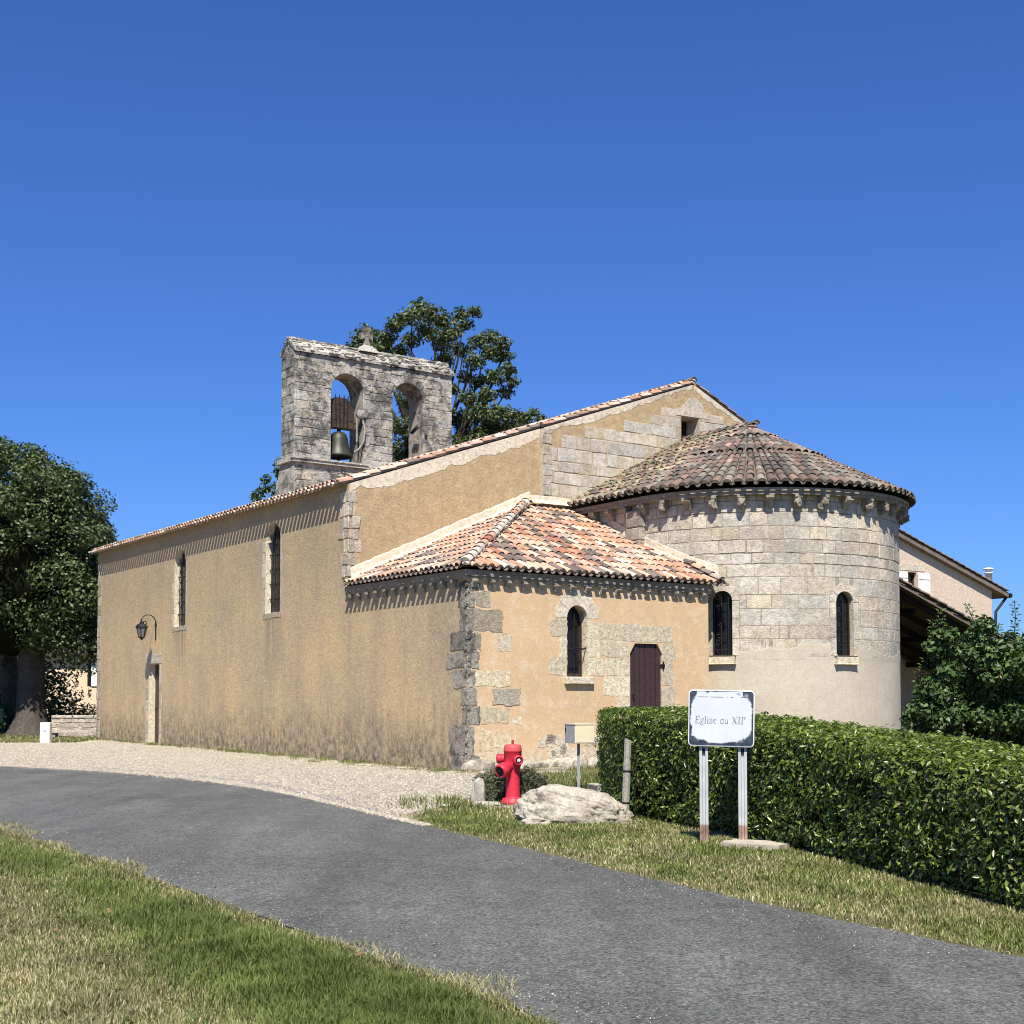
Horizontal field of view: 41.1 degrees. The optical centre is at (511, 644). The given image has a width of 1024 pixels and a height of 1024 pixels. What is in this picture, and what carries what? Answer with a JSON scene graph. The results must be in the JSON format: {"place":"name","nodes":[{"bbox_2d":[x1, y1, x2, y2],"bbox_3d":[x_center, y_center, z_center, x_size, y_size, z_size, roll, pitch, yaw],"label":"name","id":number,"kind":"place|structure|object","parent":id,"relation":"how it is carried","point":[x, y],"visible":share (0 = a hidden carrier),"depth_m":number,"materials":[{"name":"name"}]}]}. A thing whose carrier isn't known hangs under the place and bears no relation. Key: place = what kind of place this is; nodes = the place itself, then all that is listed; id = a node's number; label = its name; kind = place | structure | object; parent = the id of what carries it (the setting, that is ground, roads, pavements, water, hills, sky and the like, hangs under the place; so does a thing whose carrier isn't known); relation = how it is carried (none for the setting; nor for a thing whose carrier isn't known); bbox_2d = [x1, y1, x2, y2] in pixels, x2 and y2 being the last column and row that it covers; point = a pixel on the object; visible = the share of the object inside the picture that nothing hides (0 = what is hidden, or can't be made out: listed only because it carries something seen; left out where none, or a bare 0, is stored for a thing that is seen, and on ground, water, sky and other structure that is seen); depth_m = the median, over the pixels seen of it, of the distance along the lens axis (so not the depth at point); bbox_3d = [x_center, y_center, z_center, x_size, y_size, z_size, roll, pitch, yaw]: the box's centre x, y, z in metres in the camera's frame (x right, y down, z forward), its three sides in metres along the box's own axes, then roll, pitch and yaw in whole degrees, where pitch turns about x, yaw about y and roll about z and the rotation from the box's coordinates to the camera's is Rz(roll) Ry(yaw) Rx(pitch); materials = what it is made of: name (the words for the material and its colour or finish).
{"place":"outdoors","nodes":[
{"label":"outdoors","id":0,"kind":"place"},
{"bbox_2d":[0,732,101,742],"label":"lawn grass","id":1,"kind":"structure","parent":0,"point":[8,738],"depth_m":44.24,"materials":[{"name":"green plant"}]},
{"bbox_2d":[0,829,567,1023],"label":"verge grass","id":2,"kind":"structure","parent":0,"point":[320,987],"depth_m":7.73,"materials":[{"name":"green plant"}]},
{"bbox_2d":[0,766,1023,1023],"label":"road","id":3,"kind":"structure","parent":0,"point":[664,948],"depth_m":9.63,"materials":[{"name":"grey asphalt"}]},
{"bbox_2d":[14,764,396,815],"bbox_3d":[-18.890,2.619,28.830,42.899,0.167,8.876,-1,-3,24],"label":"gutter strip","id":4,"kind":"object","parent":3,"relation":"on","point":[308,792],"visible":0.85,"depth_m":23.07,"materials":[{"name":"grey concrete"}]},
{"bbox_2d":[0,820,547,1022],"bbox_3d":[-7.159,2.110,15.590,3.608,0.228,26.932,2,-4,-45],"label":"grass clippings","id":5,"kind":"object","parent":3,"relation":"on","point":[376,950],"depth_m":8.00,"materials":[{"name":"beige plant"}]},
{"bbox_2d":[1,813,670,1023],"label":"roadside grit","id":6,"kind":"object","parent":3,"relation":"on","point":[348,932],"visible":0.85,"depth_m":8.82,"materials":[{"name":"grey gravel"}]},
{"bbox_2d":[1,767,1019,984],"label":"roadside grit","id":7,"kind":"object","parent":3,"relation":"on","point":[586,867],"visible":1,"depth_m":12.01,"materials":[{"name":"grey gravel"}]},
{"bbox_2d":[0,732,1023,1023],"bbox_3d":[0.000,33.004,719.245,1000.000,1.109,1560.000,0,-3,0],"label":"ground","id":8,"kind":"structure","parent":0,"point":[740,896],"depth_m":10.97,"materials":[{"name":"green plant"}]},
{"bbox_2d":[0,709,2,722],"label":"green bin","id":9,"kind":"object","parent":8,"relation":"on","point":[1,715],"visible":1,"depth_m":47.02,"materials":[{"name":"paint"}]},
{"bbox_2d":[0,648,74,731],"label":"shade tree","id":10,"kind":"object","parent":8,"relation":"on","point":[8,674],"visible":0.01,"depth_m":54.10,"materials":[{"name":"green plant"}]},
{"bbox_2d":[0,691,74,731],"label":"shrub","id":11,"kind":"object","parent":8,"relation":"on","point":[7,710],"visible":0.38,"depth_m":51.47,"materials":[{"name":"green plant"}]},
{"bbox_2d":[17,646,96,714],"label":"cottage","id":12,"kind":"structure","parent":8,"relation":"on","point":[85,681],"depth_m":65.97,"materials":[{"name":"paint"}]},
{"bbox_2d":[87,662,90,685],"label":"window","id":13,"kind":"structure","parent":12,"relation":"in","point":[88,679],"depth_m":65.98,"materials":[{"name":"black glass"}]},
{"bbox_2d":[0,435,118,735],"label":"shade tree","id":14,"kind":"object","parent":8,"relation":"on","point":[54,527],"visible":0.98,"depth_m":47.54,"materials":[{"name":"green plant"}]},
{"bbox_2d":[45,656,88,721],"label":"shrub","id":15,"kind":"object","parent":8,"relation":"on","point":[53,679],"visible":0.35,"depth_m":56.83,"materials":[{"name":"green plant"}]},
{"bbox_2d":[51,715,95,737],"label":"garden wall","id":16,"kind":"structure","parent":8,"relation":"on","point":[73,722],"depth_m":46.53,"materials":[{"name":"beige stone"}]},
{"bbox_2d":[52,730,95,737],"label":"stone bench","id":17,"kind":"object","parent":8,"relation":"on","point":[55,733],"visible":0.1,"depth_m":45.70,"materials":[{"name":"stone"}]},
{"bbox_2d":[53,676,96,714],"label":"shrub","id":18,"kind":"object","parent":8,"relation":"on","point":[91,707],"visible":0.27,"depth_m":52.34,"materials":[{"name":"green plant"}]},
{"bbox_2d":[0,834,466,1023],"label":"clover and weeds","id":19,"kind":"object","parent":8,"relation":"on","point":[131,1022],"visible":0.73,"depth_m":8.99,"materials":[{"name":"green plant"}]},
{"bbox_2d":[248,457,280,501],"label":"garden tree","id":20,"kind":"object","parent":8,"relation":"on","point":[264,489],"visible":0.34,"depth_m":56.39,"materials":[{"name":"green plant"}]},
{"bbox_2d":[0,823,557,1014],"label":"dead leaves","id":21,"kind":"object","parent":8,"relation":"on","point":[357,954],"visible":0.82,"depth_m":8.40,"materials":[{"name":"brown plant"}]},
{"bbox_2d":[0,739,570,825],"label":"gravel forecourt","id":22,"kind":"structure","parent":8,"relation":"on","point":[327,782],"depth_m":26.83,"materials":[{"name":"beige gravel"}]},
{"bbox_2d":[40,722,51,742],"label":"bollard","id":23,"kind":"object","parent":22,"relation":"on","point":[45,732],"visible":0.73,"depth_m":41.90,"materials":[{"name":"white paint"}]},
{"bbox_2d":[350,763,377,765],"bbox_3d":[-3.176,2.614,29.282,0.445,0.088,0.556,1,-3,-25],"label":"paving stone","id":24,"kind":"object","parent":22,"relation":"on","point":[367,764],"visible":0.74,"depth_m":29.10,"materials":[{"name":"beige stone"}]},
{"bbox_2d":[389,766,421,769],"bbox_3d":[-2.174,2.569,28.024,0.495,0.092,0.648,1,-3,-31],"label":"paving stone","id":25,"kind":"object","parent":22,"relation":"on","point":[404,768],"visible":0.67,"depth_m":27.89,"materials":[{"name":"beige stone"}]},
{"bbox_2d":[435,771,475,773],"bbox_3d":[-1.075,2.531,26.733,0.789,0.080,0.484,2,-3,-41],"label":"paving stone","id":26,"kind":"object","parent":22,"relation":"on","point":[447,772],"visible":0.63,"depth_m":26.54,"materials":[{"name":"beige stone"}]},
{"bbox_2d":[533,767,565,770],"bbox_3d":[0.736,2.551,27.614,0.656,0.100,0.347,2,-3,-35],"label":"paving stone","id":27,"kind":"object","parent":22,"relation":"on","point":[553,769],"visible":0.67,"depth_m":27.51,"materials":[{"name":"beige stone"}]},
{"bbox_2d":[87,737,600,811],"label":"wall foot weeds","id":28,"kind":"object","parent":8,"relation":"on","point":[558,777],"depth_m":24.77,"materials":[{"name":"green plant"}]},
{"bbox_2d":[345,296,546,462],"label":"garden tree","id":29,"kind":"object","parent":8,"relation":"on","point":[492,418],"visible":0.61,"depth_m":59.82,"materials":[{"name":"green plant"}]},
{"bbox_2d":[471,777,485,802],"bbox_3d":[-0.472,2.121,19.273,0.203,0.489,0.161,0,-3,0],"label":"stone","id":30,"kind":"object","parent":8,"relation":"on","point":[478,789],"visible":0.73,"depth_m":19.21,"materials":[{"name":"stone"}]},
{"bbox_2d":[473,801,499,805],"bbox_3d":[-0.354,2.212,18.871,0.379,0.100,0.256,0,-3,0],"label":"stone","id":31,"kind":"object","parent":8,"relation":"on","point":[484,802],"visible":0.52,"depth_m":18.80,"materials":[{"name":"stone"}]},
{"bbox_2d":[487,804,512,808],"bbox_3d":[0.075,2.266,18.939,0.959,0.070,0.959,0,-3,0],"label":"hydrant base","id":32,"kind":"object","parent":8,"relation":"on","point":[504,806],"visible":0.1,"depth_m":18.68,"materials":[{"name":"concrete"}]},
{"bbox_2d":[495,740,522,804],"bbox_3d":[-0.033,1.799,19.089,0.416,0.916,0.432,0,-3,0],"label":"fire hydrant","id":33,"kind":"object","parent":32,"relation":"on","point":[509,761],"visible":0.91,"depth_m":19.04,"materials":[{"name":"red metal"}]},
{"bbox_2d":[89,326,915,770],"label":"church","id":34,"kind":"structure","parent":8,"relation":"on","point":[435,598],"depth_m":31.96,"materials":[{"name":"stone"}]},
{"bbox_2d":[135,614,156,639],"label":"wall lantern","id":35,"kind":"object","parent":34,"relation":"attached to","point":[141,627],"depth_m":40.84,"materials":[{"name":"black metal"}]},
{"bbox_2d":[155,665,158,742],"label":"nave door","id":36,"kind":"structure","parent":34,"relation":"in","point":[157,666],"depth_m":41.51,"materials":[{"name":"brown paint"}]},
{"bbox_2d":[178,553,185,625],"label":"window","id":37,"kind":"structure","parent":34,"relation":"in","point":[183,564],"depth_m":39.95,"materials":[{"name":"black glass"}]},
{"bbox_2d":[269,525,279,612],"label":"window","id":38,"kind":"structure","parent":34,"relation":"in","point":[276,538],"depth_m":34.81,"materials":[{"name":"black glass"}]},
{"bbox_2d":[331,394,365,460],"bbox_3d":[-4.382,-5.655,35.786,1.105,1.720,0.745,0,-3,4],"label":"church bell","id":39,"kind":"object","parent":34,"relation":"hanging from","point":[342,415],"visible":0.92,"depth_m":35.69,"materials":[{"name":"grey metal"}]},
{"bbox_2d":[564,607,593,683],"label":"window","id":40,"kind":"structure","parent":34,"relation":"in","point":[574,634],"depth_m":28.90,"materials":[{"name":"black glass"}]},
{"bbox_2d":[630,644,664,718],"bbox_3d":[2.927,1.225,29.749,0.970,2.448,0.130,2,-3,-35],"label":"sacristy door","id":41,"kind":"structure","parent":34,"relation":"in","point":[645,661],"depth_m":29.78,"materials":[{"name":"brown paint"}]},
{"bbox_2d":[709,591,735,664],"bbox_3d":[4.850,-0.374,31.436,0.640,1.710,0.277,-1,-3,20],"label":"window","id":42,"kind":"structure","parent":34,"relation":"in","point":[722,603],"depth_m":31.52,"materials":[{"name":"black glass"}]},
{"bbox_2d":[834,592,858,664],"bbox_3d":[7.678,-0.368,31.573,0.640,1.710,0.278,1,-3,-26],"label":"window","id":43,"kind":"structure","parent":34,"relation":"in","point":[842,602],"depth_m":31.64,"materials":[{"name":"black glass"}]},
{"bbox_2d":[472,766,553,801],"bbox_3d":[0.020,1.990,19.549,1.219,0.707,0.845,0,-3,0],"label":"lavender bush","id":44,"kind":"object","parent":8,"relation":"on","point":[495,784],"visible":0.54,"depth_m":19.40,"materials":[{"name":"green plant"}]},
{"bbox_2d":[519,816,549,825],"bbox_3d":[0.275,2.141,16.370,0.382,0.160,0.208,0,-3,0],"label":"rock","id":45,"kind":"object","parent":8,"relation":"on","point":[533,820],"visible":0.59,"depth_m":16.30,"materials":[{"name":"beige stone"}]},
{"bbox_2d":[514,784,633,823],"bbox_3d":[0.773,2.038,16.875,1.499,0.587,0.918,5,-2,7],"label":"rock","id":46,"kind":"object","parent":8,"relation":"on","point":[559,803],"visible":0.66,"depth_m":16.55,"materials":[{"name":"beige stone"}]},
{"bbox_2d":[564,723,594,787],"bbox_3d":[1.060,1.839,21.400,0.350,1.196,0.420,1,-3,-21],"label":"meter box","id":47,"kind":"object","parent":8,"relation":"on","point":[578,734],"visible":0.97,"depth_m":21.26,"materials":[{"name":"beige paint"}]},
{"bbox_2d":[588,783,612,794],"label":"concrete block","id":48,"kind":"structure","parent":8,"relation":"on","point":[594,786],"depth_m":19.96,"materials":[{"name":"grey concrete"}]},
{"bbox_2d":[621,738,630,808],"bbox_3d":[1.450,1.731,17.297,0.111,1.080,0.111,3,-3,-17],"label":"wooden post","id":49,"kind":"object","parent":8,"relation":"on","point":[626,770],"visible":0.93,"depth_m":17.27,"materials":[{"name":"grey wood"}]},
{"bbox_2d":[688,690,754,842],"bbox_3d":[2.212,1.346,14.382,0.700,1.739,0.089,-1,-3,14],"label":"church sign","id":50,"kind":"object","parent":8,"relation":"on","point":[721,718],"visible":0.99,"depth_m":14.37,"materials":[{"name":"metal"}]},
{"bbox_2d":[720,838,792,850],"bbox_3d":[2.516,2.089,14.041,0.698,0.110,0.502,-1,-3,29],"label":"sign footing","id":51,"kind":"object","parent":8,"relation":"on","point":[772,845],"visible":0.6,"depth_m":13.90,"materials":[{"name":"concrete"}]},
{"bbox_2d":[594,704,1023,906],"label":"hedge","id":52,"kind":"object","parent":8,"relation":"on","point":[942,810],"visible":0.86,"depth_m":12.92,"materials":[{"name":"green plant"}]},
{"bbox_2d":[899,528,1012,698],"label":"house","id":53,"kind":"structure","parent":8,"relation":"on","point":[940,576],"depth_m":57.81,"materials":[{"name":"paint"}]},
{"bbox_2d":[908,572,913,585],"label":"window","id":54,"kind":"structure","parent":53,"relation":"in","point":[910,575],"depth_m":56.80,"materials":[{"name":"black glass"}]},
{"bbox_2d":[899,577,1022,736],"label":"lean to shed","id":55,"kind":"object","parent":8,"relation":"on","point":[918,606],"visible":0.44,"depth_m":40.26,"materials":[{"name":"ceramic"}]},
{"bbox_2d":[899,600,1023,747],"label":"shrub","id":56,"kind":"object","parent":8,"relation":"on","point":[979,685],"visible":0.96,"depth_m":19.91,"materials":[{"name":"green plant"}]},
{"bbox_2d":[0,0,1023,638],"label":"sky","id":57,"kind":"structure","parent":0,"point":[810,213],"materials":[{"name":"blue"}]}
]}

